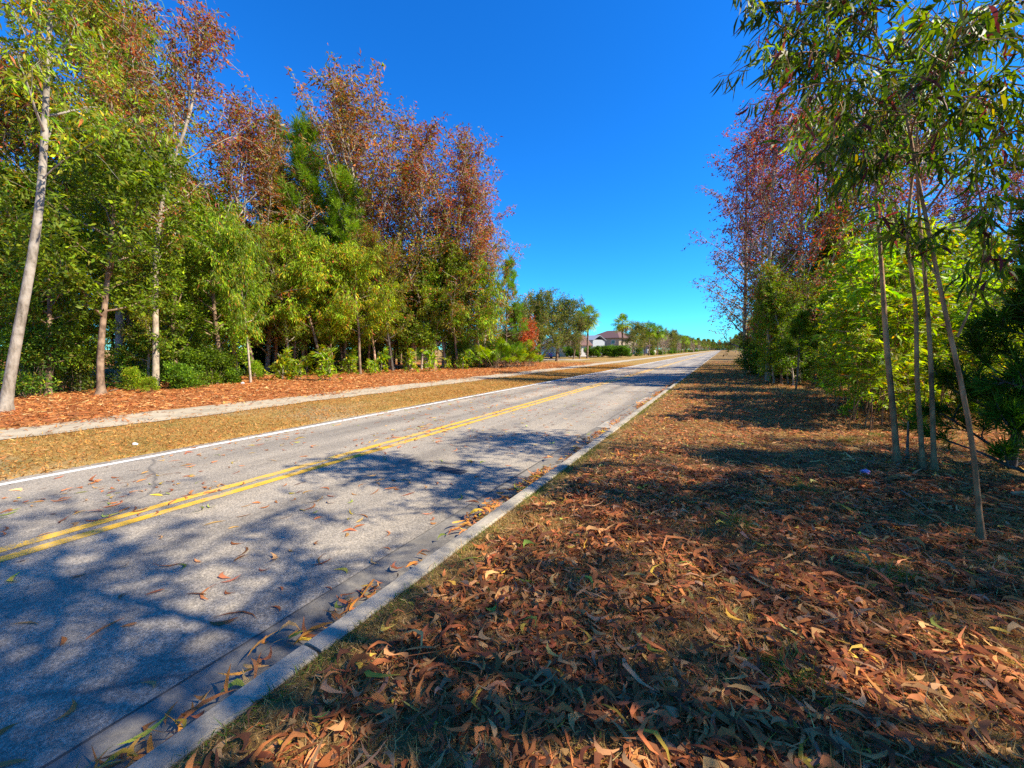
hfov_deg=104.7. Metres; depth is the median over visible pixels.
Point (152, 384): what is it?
bush
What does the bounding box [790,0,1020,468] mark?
acacia tree
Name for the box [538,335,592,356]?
house
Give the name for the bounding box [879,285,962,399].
sapling
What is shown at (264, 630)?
gutter joint
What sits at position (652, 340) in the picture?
oak tree
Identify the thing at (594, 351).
hedge
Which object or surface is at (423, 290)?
paperbark tree
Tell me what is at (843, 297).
sapling
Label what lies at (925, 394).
seedling
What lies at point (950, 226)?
sapling
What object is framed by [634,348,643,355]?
bush
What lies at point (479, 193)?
red leaved tree
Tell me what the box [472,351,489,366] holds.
bush
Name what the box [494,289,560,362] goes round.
oak tree
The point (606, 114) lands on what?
sky
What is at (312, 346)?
thicket bush
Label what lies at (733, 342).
broadleaf tree
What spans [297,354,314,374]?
seedling
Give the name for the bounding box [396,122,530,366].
red leaved tree
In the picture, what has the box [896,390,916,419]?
seedling
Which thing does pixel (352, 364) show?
seedling
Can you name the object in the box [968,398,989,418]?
seedling
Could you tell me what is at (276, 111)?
paperbark tree
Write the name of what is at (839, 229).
cane tree
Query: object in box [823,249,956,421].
sapling
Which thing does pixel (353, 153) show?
red leaved tree
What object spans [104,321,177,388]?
bush
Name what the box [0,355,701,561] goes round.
road centre line
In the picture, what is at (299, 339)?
slender tree
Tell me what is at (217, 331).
broadleaf tree
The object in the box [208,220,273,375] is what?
slender tree
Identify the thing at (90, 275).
slender tree
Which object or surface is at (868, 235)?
sapling
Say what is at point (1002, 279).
sapling
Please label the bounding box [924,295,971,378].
sapling
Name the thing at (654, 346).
oak tree
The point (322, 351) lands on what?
seedling
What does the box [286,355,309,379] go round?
seedling
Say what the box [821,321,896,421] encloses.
sapling
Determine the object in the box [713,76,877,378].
red leaved tree
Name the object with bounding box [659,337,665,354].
crape myrtle
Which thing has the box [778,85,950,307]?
red leaved tree
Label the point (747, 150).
red leaved tree
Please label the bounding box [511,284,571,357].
oak tree
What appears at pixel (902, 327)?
sapling
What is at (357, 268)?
acacia tree
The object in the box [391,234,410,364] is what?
slender tree
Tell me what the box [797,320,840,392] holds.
sapling
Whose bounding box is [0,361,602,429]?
leaf litter
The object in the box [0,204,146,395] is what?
broadleaf tree
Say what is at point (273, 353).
pine tree
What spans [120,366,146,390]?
bush
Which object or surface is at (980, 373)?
sapling
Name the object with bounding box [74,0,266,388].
acacia tree
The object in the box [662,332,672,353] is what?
crape myrtle
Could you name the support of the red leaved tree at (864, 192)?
on the ground at (604, 444)
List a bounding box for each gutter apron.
[597,421,617,427]
[638,397,652,402]
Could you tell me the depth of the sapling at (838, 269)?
13.94 m
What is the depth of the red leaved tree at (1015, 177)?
18.64 m
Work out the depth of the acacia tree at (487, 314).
34.62 m
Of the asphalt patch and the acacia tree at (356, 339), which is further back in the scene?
the acacia tree at (356, 339)
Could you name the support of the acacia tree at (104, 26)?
on the ground at (604, 444)
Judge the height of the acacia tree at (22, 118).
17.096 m
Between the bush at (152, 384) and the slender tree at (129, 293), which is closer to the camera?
the bush at (152, 384)
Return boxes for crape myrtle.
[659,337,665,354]
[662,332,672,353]
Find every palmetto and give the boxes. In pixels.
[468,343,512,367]
[485,336,540,366]
[486,341,526,367]
[507,343,536,366]
[513,347,550,365]
[521,352,544,365]
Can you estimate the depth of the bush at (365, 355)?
33.73 m
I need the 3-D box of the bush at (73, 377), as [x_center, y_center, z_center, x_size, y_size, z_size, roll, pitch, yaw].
[-17.698,-1.123,15.692,2.684,3.183,2.390,3,6,33]
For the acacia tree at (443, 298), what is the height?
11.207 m
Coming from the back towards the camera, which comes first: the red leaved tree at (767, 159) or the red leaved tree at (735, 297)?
the red leaved tree at (735, 297)
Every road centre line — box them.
[0,350,718,551]
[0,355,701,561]
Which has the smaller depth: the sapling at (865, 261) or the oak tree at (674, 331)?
the sapling at (865, 261)
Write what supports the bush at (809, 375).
on the ground at (604, 444)
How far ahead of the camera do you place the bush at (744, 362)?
25.19 m
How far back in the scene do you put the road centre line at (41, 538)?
4.93 m
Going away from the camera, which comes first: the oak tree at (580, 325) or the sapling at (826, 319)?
the sapling at (826, 319)
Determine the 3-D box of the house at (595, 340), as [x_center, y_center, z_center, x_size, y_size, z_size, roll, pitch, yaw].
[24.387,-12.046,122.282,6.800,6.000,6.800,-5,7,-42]
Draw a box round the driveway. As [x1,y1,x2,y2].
[440,358,590,359]
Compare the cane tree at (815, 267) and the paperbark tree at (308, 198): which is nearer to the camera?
the cane tree at (815, 267)
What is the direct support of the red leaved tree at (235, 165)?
on the ground at (604, 444)
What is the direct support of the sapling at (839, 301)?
on the ground at (604, 444)
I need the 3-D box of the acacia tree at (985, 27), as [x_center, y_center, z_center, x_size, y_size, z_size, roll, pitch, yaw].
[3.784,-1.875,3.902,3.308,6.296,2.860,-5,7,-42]
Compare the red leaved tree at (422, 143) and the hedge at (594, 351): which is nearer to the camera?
the red leaved tree at (422, 143)
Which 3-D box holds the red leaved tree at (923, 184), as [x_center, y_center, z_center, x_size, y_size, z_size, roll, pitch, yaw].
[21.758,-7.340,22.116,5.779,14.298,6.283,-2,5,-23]
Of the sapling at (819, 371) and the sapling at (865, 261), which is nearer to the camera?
the sapling at (865, 261)
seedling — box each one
[264,345,296,379]
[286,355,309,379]
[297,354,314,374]
[306,344,335,374]
[309,346,343,380]
[336,346,357,373]
[343,357,358,373]
[361,358,372,373]
[366,358,380,374]
[371,346,391,372]
[398,348,419,372]
[420,346,441,371]
[442,356,452,368]
[454,349,470,369]
[466,356,474,367]
[837,395,862,416]
[868,389,888,410]
[880,375,914,406]
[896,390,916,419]
[905,374,955,418]
[927,378,952,399]
[951,383,969,408]
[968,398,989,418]
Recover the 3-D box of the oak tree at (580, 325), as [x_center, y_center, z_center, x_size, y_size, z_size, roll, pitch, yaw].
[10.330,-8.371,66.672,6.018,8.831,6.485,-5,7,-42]
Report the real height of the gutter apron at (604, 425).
0.001 m
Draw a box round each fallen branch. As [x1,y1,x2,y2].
[901,490,931,511]
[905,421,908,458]
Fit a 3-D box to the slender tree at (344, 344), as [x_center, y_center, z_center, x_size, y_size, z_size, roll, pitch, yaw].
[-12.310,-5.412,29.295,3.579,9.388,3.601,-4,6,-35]
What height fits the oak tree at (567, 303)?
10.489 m
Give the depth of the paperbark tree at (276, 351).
27.90 m
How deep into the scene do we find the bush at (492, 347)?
36.65 m
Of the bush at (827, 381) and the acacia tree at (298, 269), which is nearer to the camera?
the bush at (827, 381)
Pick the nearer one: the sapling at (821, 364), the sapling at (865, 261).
the sapling at (865, 261)
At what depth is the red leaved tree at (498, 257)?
36.57 m
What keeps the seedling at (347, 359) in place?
on the ground at (604, 444)
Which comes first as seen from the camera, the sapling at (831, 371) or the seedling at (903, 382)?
the sapling at (831, 371)
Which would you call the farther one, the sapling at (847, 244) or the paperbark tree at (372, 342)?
the paperbark tree at (372, 342)
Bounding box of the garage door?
[554,347,564,356]
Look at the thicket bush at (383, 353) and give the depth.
44.96 m
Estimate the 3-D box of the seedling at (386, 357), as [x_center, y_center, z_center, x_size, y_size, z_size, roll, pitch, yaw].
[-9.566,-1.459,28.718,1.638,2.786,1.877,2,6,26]
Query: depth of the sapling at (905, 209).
14.25 m
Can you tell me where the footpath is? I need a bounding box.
[0,350,712,439]
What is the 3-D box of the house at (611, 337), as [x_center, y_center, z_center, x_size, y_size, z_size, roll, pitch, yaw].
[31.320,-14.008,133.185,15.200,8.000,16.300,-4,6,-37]
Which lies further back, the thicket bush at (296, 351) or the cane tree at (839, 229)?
the thicket bush at (296, 351)
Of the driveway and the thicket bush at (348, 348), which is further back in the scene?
the driveway
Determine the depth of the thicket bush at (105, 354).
39.51 m
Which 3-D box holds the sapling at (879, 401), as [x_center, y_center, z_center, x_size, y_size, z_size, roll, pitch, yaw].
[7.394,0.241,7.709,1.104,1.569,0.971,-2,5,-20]
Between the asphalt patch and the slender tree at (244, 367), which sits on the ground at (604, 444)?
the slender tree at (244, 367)
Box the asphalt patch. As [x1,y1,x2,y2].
[434,466,467,473]
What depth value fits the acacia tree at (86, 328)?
15.64 m
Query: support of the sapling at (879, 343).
on the ground at (604, 444)
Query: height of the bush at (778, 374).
3.191 m
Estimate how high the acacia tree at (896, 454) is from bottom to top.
5.894 m
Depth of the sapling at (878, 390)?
9.25 m
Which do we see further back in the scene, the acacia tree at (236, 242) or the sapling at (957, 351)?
the acacia tree at (236, 242)
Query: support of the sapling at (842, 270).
on the ground at (604, 444)
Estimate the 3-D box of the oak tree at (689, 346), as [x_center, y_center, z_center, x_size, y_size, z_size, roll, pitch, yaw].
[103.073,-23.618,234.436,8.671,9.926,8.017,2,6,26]
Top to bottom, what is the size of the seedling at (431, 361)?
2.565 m
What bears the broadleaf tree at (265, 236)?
on the ground at (604, 444)
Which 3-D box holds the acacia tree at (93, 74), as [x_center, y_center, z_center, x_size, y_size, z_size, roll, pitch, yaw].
[-18.784,-8.273,20.956,6.443,16.755,7.215,4,6,38]
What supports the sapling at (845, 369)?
on the ground at (604, 444)
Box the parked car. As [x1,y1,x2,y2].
[541,351,552,358]
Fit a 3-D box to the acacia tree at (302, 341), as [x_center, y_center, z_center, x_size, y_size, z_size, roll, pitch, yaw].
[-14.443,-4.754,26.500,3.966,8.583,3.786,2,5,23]
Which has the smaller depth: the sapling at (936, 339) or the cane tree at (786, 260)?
the sapling at (936, 339)
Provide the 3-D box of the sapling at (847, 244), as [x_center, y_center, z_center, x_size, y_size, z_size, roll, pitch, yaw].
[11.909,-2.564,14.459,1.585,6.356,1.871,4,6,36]
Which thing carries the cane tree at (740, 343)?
on the ground at (604, 444)
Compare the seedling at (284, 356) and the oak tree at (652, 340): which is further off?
the oak tree at (652, 340)
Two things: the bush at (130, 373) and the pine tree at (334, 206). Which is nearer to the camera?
the bush at (130, 373)
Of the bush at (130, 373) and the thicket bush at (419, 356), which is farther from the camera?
the thicket bush at (419, 356)
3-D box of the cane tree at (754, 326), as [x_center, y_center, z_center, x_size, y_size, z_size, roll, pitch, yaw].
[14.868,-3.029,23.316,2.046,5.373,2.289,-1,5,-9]
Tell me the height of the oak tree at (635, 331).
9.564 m
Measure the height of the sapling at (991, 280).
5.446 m
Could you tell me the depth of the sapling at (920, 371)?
8.81 m
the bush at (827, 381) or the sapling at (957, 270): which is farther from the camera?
the bush at (827, 381)
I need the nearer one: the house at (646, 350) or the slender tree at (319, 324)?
the slender tree at (319, 324)
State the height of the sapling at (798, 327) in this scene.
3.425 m
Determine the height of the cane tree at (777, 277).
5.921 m
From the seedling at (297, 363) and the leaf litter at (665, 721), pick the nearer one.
the leaf litter at (665, 721)
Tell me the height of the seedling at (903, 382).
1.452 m
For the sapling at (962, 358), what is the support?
on the ground at (604, 444)
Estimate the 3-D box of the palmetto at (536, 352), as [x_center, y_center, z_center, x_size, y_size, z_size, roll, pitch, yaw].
[1.510,-2.762,38.253,4.138,2.212,3.634,-1,5,-7]
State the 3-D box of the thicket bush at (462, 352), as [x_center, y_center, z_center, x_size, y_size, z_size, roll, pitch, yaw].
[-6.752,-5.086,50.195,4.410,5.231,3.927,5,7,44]
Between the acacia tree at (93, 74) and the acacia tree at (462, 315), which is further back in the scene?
the acacia tree at (462, 315)
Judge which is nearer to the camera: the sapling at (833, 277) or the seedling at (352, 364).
the sapling at (833, 277)
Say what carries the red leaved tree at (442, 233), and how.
on the ground at (604, 444)
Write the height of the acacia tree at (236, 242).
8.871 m
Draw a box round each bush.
[0,322,75,397]
[25,317,108,393]
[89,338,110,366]
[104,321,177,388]
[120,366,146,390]
[139,315,202,380]
[139,376,159,392]
[162,360,209,389]
[173,344,235,385]
[209,357,245,383]
[222,324,271,369]
[245,360,265,379]
[255,328,292,366]
[278,363,302,375]
[279,344,300,358]
[296,333,341,369]
[327,337,363,364]
[356,338,384,369]
[371,335,393,363]
[416,347,428,359]
[440,332,475,362]
[444,332,476,367]
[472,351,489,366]
[481,340,498,367]
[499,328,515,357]
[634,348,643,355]
[735,330,764,374]
[744,334,795,378]
[786,341,834,380]
[817,367,846,387]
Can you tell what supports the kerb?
on the ground at (604, 444)
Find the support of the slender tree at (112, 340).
on the ground at (604, 444)
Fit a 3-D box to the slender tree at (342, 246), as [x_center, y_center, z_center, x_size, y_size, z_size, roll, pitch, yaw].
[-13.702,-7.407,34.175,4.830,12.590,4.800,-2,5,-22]
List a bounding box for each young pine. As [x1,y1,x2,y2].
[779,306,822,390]
[782,296,835,384]
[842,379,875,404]
[898,186,1023,474]
[902,222,1023,469]
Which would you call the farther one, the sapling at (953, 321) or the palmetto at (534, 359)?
the palmetto at (534, 359)
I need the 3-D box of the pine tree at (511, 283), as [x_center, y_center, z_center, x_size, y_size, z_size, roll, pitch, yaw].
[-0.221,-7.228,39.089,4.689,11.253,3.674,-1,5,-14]
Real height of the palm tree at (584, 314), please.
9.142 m
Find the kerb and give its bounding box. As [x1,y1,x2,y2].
[128,354,715,767]
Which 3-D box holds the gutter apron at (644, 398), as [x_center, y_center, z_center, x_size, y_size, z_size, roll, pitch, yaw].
[4.664,0.552,13.590,0.430,0.001,1.600,3,6,28]
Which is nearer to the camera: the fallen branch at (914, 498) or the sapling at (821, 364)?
the fallen branch at (914, 498)
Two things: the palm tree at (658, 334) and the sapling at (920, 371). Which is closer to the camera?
the sapling at (920, 371)
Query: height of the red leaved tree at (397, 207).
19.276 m
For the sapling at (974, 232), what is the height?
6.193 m
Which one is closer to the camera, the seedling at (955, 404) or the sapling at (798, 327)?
the seedling at (955, 404)
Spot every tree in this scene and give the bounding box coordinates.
[0,0,181,411]
[0,0,206,381]
[0,0,207,371]
[0,43,113,377]
[0,45,128,381]
[0,94,217,394]
[0,159,78,374]
[0,160,32,382]
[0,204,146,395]
[39,297,113,390]
[40,168,112,370]
[52,47,245,338]
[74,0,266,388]
[82,272,139,355]
[83,160,178,369]
[87,220,218,381]
[107,255,180,385]
[130,178,252,369]
[131,168,220,362]
[135,199,269,376]
[145,83,309,372]
[186,206,272,382]
[188,115,337,373]
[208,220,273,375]
[209,296,257,354]
[242,291,266,370]
[243,147,328,370]
[245,156,305,371]
[245,222,293,372]
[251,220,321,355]
[255,104,344,371]
[258,95,427,350]
[260,98,299,361]
[262,211,365,373]
[264,219,320,372]
[267,43,452,369]
[269,254,333,361]
[287,246,347,367]
[297,145,324,344]
[305,158,385,352]
[307,228,335,370]
[308,209,333,354]
[311,236,407,373]
[312,170,411,357]
[313,280,372,370]
[321,150,446,367]
[324,249,364,370]
[327,95,493,367]
[327,227,365,365]
[348,218,418,370]
[349,240,396,371]
[350,260,391,369]
[383,310,395,364]
[388,234,466,368]
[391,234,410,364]
[391,248,442,368]
[393,188,498,367]
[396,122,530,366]
[400,257,451,368]
[410,245,476,367]
[413,166,521,366]
[433,233,480,367]
[455,252,513,366]
[463,216,530,366]
[493,254,529,365]
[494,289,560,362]
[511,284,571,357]
[532,289,586,360]
[562,309,596,358]
[570,310,590,358]
[581,304,600,357]
[609,313,634,344]
[618,320,649,352]
[625,327,661,354]
[642,320,657,355]
[645,328,669,351]
[650,330,676,351]
[653,324,665,354]
[664,328,682,349]
[679,334,688,350]
[682,118,797,372]
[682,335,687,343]
[684,337,691,349]
[698,163,808,332]
[708,78,856,381]
[710,0,1023,541]
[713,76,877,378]
[729,335,736,352]
[733,281,757,368]
[740,290,774,374]
[744,270,789,383]
[748,235,811,377]
[751,261,817,385]
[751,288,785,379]
[752,256,799,384]
[766,58,1009,463]
[769,0,1023,470]
[769,276,819,383]
[773,260,834,380]
[778,72,955,302]
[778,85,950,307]
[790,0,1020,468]
[793,171,866,303]
[802,246,848,363]
[806,198,874,268]
[811,214,869,378]
[863,117,1001,289]
[915,164,1006,287]
[942,141,1023,282]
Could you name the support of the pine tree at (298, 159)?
on the ground at (604, 444)
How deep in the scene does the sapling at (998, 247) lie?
11.37 m
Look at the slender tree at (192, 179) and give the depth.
26.51 m
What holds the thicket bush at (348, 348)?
on the ground at (604, 444)
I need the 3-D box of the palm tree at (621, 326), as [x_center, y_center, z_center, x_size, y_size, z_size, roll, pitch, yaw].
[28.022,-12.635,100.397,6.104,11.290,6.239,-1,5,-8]
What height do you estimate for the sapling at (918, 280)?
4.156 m
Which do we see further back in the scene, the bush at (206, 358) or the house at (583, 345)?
the house at (583, 345)
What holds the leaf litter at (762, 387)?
on the ground at (604, 444)
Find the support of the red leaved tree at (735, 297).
on the ground at (604, 444)
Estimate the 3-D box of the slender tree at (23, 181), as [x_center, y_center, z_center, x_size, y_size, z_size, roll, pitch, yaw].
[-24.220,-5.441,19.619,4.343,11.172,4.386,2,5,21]
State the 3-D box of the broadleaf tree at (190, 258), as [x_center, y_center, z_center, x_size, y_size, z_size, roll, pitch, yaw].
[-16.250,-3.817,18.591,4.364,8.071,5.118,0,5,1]
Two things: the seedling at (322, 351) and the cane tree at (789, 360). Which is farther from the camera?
the seedling at (322, 351)
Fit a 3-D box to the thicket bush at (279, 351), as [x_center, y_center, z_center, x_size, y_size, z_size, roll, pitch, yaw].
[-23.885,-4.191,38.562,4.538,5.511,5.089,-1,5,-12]
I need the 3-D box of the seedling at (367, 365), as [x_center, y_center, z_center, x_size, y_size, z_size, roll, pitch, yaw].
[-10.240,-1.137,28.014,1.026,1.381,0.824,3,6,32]
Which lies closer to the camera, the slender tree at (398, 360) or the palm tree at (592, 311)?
the slender tree at (398, 360)
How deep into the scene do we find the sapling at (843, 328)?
9.64 m
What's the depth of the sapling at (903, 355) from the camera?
9.61 m
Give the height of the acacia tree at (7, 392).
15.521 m
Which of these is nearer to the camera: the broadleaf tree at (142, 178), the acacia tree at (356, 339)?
the broadleaf tree at (142, 178)
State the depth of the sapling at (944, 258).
11.18 m
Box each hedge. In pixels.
[563,345,581,357]
[583,345,601,357]
[600,344,632,357]
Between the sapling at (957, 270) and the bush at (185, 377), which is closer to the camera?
the sapling at (957, 270)
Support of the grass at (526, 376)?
on the ground at (604, 444)
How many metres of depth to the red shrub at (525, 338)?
44.52 m
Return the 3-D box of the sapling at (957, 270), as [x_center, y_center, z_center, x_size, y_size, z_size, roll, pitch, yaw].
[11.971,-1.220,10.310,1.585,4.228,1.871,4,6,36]
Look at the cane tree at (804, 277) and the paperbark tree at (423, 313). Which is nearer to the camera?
the cane tree at (804, 277)
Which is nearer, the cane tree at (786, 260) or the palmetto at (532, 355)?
the cane tree at (786, 260)
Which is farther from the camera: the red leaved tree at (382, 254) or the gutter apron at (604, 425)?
the red leaved tree at (382, 254)
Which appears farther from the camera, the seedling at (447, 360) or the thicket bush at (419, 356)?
the thicket bush at (419, 356)
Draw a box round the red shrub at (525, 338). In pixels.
[519,315,538,363]
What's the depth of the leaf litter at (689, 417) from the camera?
7.19 m
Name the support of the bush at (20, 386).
on the ground at (604, 444)
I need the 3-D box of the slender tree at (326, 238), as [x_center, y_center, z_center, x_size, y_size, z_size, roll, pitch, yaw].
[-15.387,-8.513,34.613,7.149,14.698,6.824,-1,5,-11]
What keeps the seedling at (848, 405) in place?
on the ground at (604, 444)
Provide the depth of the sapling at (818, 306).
9.46 m
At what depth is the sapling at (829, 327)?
10.96 m
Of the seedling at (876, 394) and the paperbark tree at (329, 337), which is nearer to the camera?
the seedling at (876, 394)
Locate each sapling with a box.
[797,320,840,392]
[801,340,853,411]
[804,345,863,415]
[806,301,864,403]
[808,272,899,414]
[809,344,835,396]
[810,247,877,331]
[811,222,865,326]
[812,235,940,425]
[816,341,844,393]
[819,297,872,411]
[821,267,871,384]
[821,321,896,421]
[822,320,913,432]
[822,358,868,413]
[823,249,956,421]
[824,253,864,389]
[824,275,842,340]
[831,327,875,403]
[834,274,866,309]
[836,246,955,420]
[838,288,898,410]
[843,342,913,428]
[844,215,932,387]
[847,248,934,406]
[848,282,959,426]
[849,358,913,429]
[853,361,905,405]
[858,244,928,389]
[874,205,911,258]
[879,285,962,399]
[889,286,963,418]
[891,201,974,309]
[895,329,946,381]
[897,297,949,408]
[902,218,955,309]
[912,270,1021,418]
[922,309,972,409]
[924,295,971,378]
[929,207,972,295]
[930,219,1012,294]
[932,274,1021,367]
[935,213,1014,314]
[935,257,1013,409]
[936,324,1023,422]
[936,328,979,396]
[938,214,1018,314]
[939,298,983,406]
[951,366,996,408]
[955,306,1021,370]
[960,236,1015,286]
[987,243,1022,342]
[993,333,1021,368]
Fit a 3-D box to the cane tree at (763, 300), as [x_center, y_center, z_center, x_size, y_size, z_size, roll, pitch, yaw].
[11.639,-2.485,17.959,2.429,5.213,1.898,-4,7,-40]
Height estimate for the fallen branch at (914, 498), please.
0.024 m
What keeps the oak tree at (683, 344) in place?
on the ground at (604, 444)
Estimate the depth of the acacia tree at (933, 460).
5.32 m
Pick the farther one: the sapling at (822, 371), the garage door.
the garage door
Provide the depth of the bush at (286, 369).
24.44 m
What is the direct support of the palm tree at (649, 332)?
on the ground at (604, 444)
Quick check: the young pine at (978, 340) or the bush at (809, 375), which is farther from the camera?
the bush at (809, 375)
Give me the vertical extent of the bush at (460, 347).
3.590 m
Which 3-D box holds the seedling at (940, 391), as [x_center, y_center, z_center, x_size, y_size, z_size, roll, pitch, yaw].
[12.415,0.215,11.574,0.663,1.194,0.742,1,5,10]
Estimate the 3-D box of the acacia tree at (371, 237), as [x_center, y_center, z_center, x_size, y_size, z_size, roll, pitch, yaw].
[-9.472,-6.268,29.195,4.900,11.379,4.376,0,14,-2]
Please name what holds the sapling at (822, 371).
on the ground at (604, 444)
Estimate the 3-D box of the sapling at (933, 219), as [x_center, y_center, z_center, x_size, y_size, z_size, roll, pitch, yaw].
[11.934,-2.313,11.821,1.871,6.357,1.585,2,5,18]
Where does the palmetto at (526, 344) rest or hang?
on the ground at (604, 444)
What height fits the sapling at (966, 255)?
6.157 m
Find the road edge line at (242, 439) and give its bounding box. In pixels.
[0,353,700,485]
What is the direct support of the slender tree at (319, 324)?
on the ground at (604, 444)
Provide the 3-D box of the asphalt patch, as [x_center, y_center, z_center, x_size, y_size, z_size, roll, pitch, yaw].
[-0.890,1.248,5.724,0.498,0.001,0.200,3,6,28]
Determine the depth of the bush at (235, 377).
19.57 m
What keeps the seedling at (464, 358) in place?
on the ground at (604, 444)
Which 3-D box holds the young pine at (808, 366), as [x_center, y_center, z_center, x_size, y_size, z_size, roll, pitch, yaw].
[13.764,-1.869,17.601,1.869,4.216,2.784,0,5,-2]
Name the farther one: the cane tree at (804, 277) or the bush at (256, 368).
the bush at (256, 368)
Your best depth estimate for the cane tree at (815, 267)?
20.23 m
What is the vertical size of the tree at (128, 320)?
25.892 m
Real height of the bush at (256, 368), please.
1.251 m
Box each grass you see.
[0,364,633,480]
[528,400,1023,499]
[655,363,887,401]
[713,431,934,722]
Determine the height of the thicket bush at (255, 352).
6.256 m
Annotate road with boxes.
[0,350,720,767]
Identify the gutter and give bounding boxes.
[45,351,719,767]
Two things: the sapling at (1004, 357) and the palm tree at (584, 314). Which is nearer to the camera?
the sapling at (1004, 357)
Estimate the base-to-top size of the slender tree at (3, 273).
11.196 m
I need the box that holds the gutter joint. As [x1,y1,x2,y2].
[40,352,717,767]
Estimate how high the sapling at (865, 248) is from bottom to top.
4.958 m
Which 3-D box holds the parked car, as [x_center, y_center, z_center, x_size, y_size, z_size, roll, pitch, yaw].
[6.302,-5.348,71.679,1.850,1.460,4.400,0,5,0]
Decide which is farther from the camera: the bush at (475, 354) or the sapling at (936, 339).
the bush at (475, 354)
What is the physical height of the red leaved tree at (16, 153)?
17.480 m
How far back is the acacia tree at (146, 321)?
17.39 m
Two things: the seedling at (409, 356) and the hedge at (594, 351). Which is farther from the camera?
the hedge at (594, 351)
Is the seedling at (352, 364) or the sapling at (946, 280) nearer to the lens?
the sapling at (946, 280)
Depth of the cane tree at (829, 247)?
19.85 m
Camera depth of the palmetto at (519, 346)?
35.34 m
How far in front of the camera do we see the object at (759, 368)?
19.38 m
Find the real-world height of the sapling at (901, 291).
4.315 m
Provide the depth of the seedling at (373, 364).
26.18 m
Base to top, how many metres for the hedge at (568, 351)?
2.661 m
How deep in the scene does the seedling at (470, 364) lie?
35.94 m
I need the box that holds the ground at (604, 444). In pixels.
[0,350,1023,767]
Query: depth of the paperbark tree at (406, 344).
32.43 m
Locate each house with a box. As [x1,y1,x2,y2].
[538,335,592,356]
[586,335,605,346]
[597,330,635,353]
[636,342,655,353]
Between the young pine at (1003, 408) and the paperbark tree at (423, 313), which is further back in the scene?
the paperbark tree at (423, 313)
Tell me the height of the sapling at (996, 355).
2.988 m
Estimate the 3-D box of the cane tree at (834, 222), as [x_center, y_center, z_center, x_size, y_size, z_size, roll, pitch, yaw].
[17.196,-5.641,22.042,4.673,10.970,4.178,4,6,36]
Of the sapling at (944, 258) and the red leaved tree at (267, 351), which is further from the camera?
the red leaved tree at (267, 351)
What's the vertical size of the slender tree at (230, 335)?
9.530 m
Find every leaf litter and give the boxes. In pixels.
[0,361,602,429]
[185,463,1023,767]
[573,390,1023,471]
[675,361,948,391]
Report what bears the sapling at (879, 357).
on the ground at (604, 444)
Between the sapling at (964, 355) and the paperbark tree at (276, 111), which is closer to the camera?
the sapling at (964, 355)
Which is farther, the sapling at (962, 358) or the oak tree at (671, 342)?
the oak tree at (671, 342)
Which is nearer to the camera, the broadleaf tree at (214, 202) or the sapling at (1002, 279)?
the sapling at (1002, 279)
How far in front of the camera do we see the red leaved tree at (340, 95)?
29.69 m
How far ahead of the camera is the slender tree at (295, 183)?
28.21 m
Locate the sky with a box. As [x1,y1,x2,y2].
[0,0,1023,349]
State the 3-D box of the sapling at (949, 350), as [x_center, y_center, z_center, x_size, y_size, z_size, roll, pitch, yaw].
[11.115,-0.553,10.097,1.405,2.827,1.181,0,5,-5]
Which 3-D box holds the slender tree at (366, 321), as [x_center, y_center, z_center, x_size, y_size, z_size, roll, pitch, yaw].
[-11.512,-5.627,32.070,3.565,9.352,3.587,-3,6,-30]
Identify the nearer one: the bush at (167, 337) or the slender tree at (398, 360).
the bush at (167, 337)
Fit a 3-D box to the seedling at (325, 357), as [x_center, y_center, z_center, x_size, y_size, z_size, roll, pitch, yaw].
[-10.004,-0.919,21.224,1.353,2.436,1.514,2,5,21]
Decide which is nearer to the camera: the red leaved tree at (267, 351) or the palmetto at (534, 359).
the red leaved tree at (267, 351)

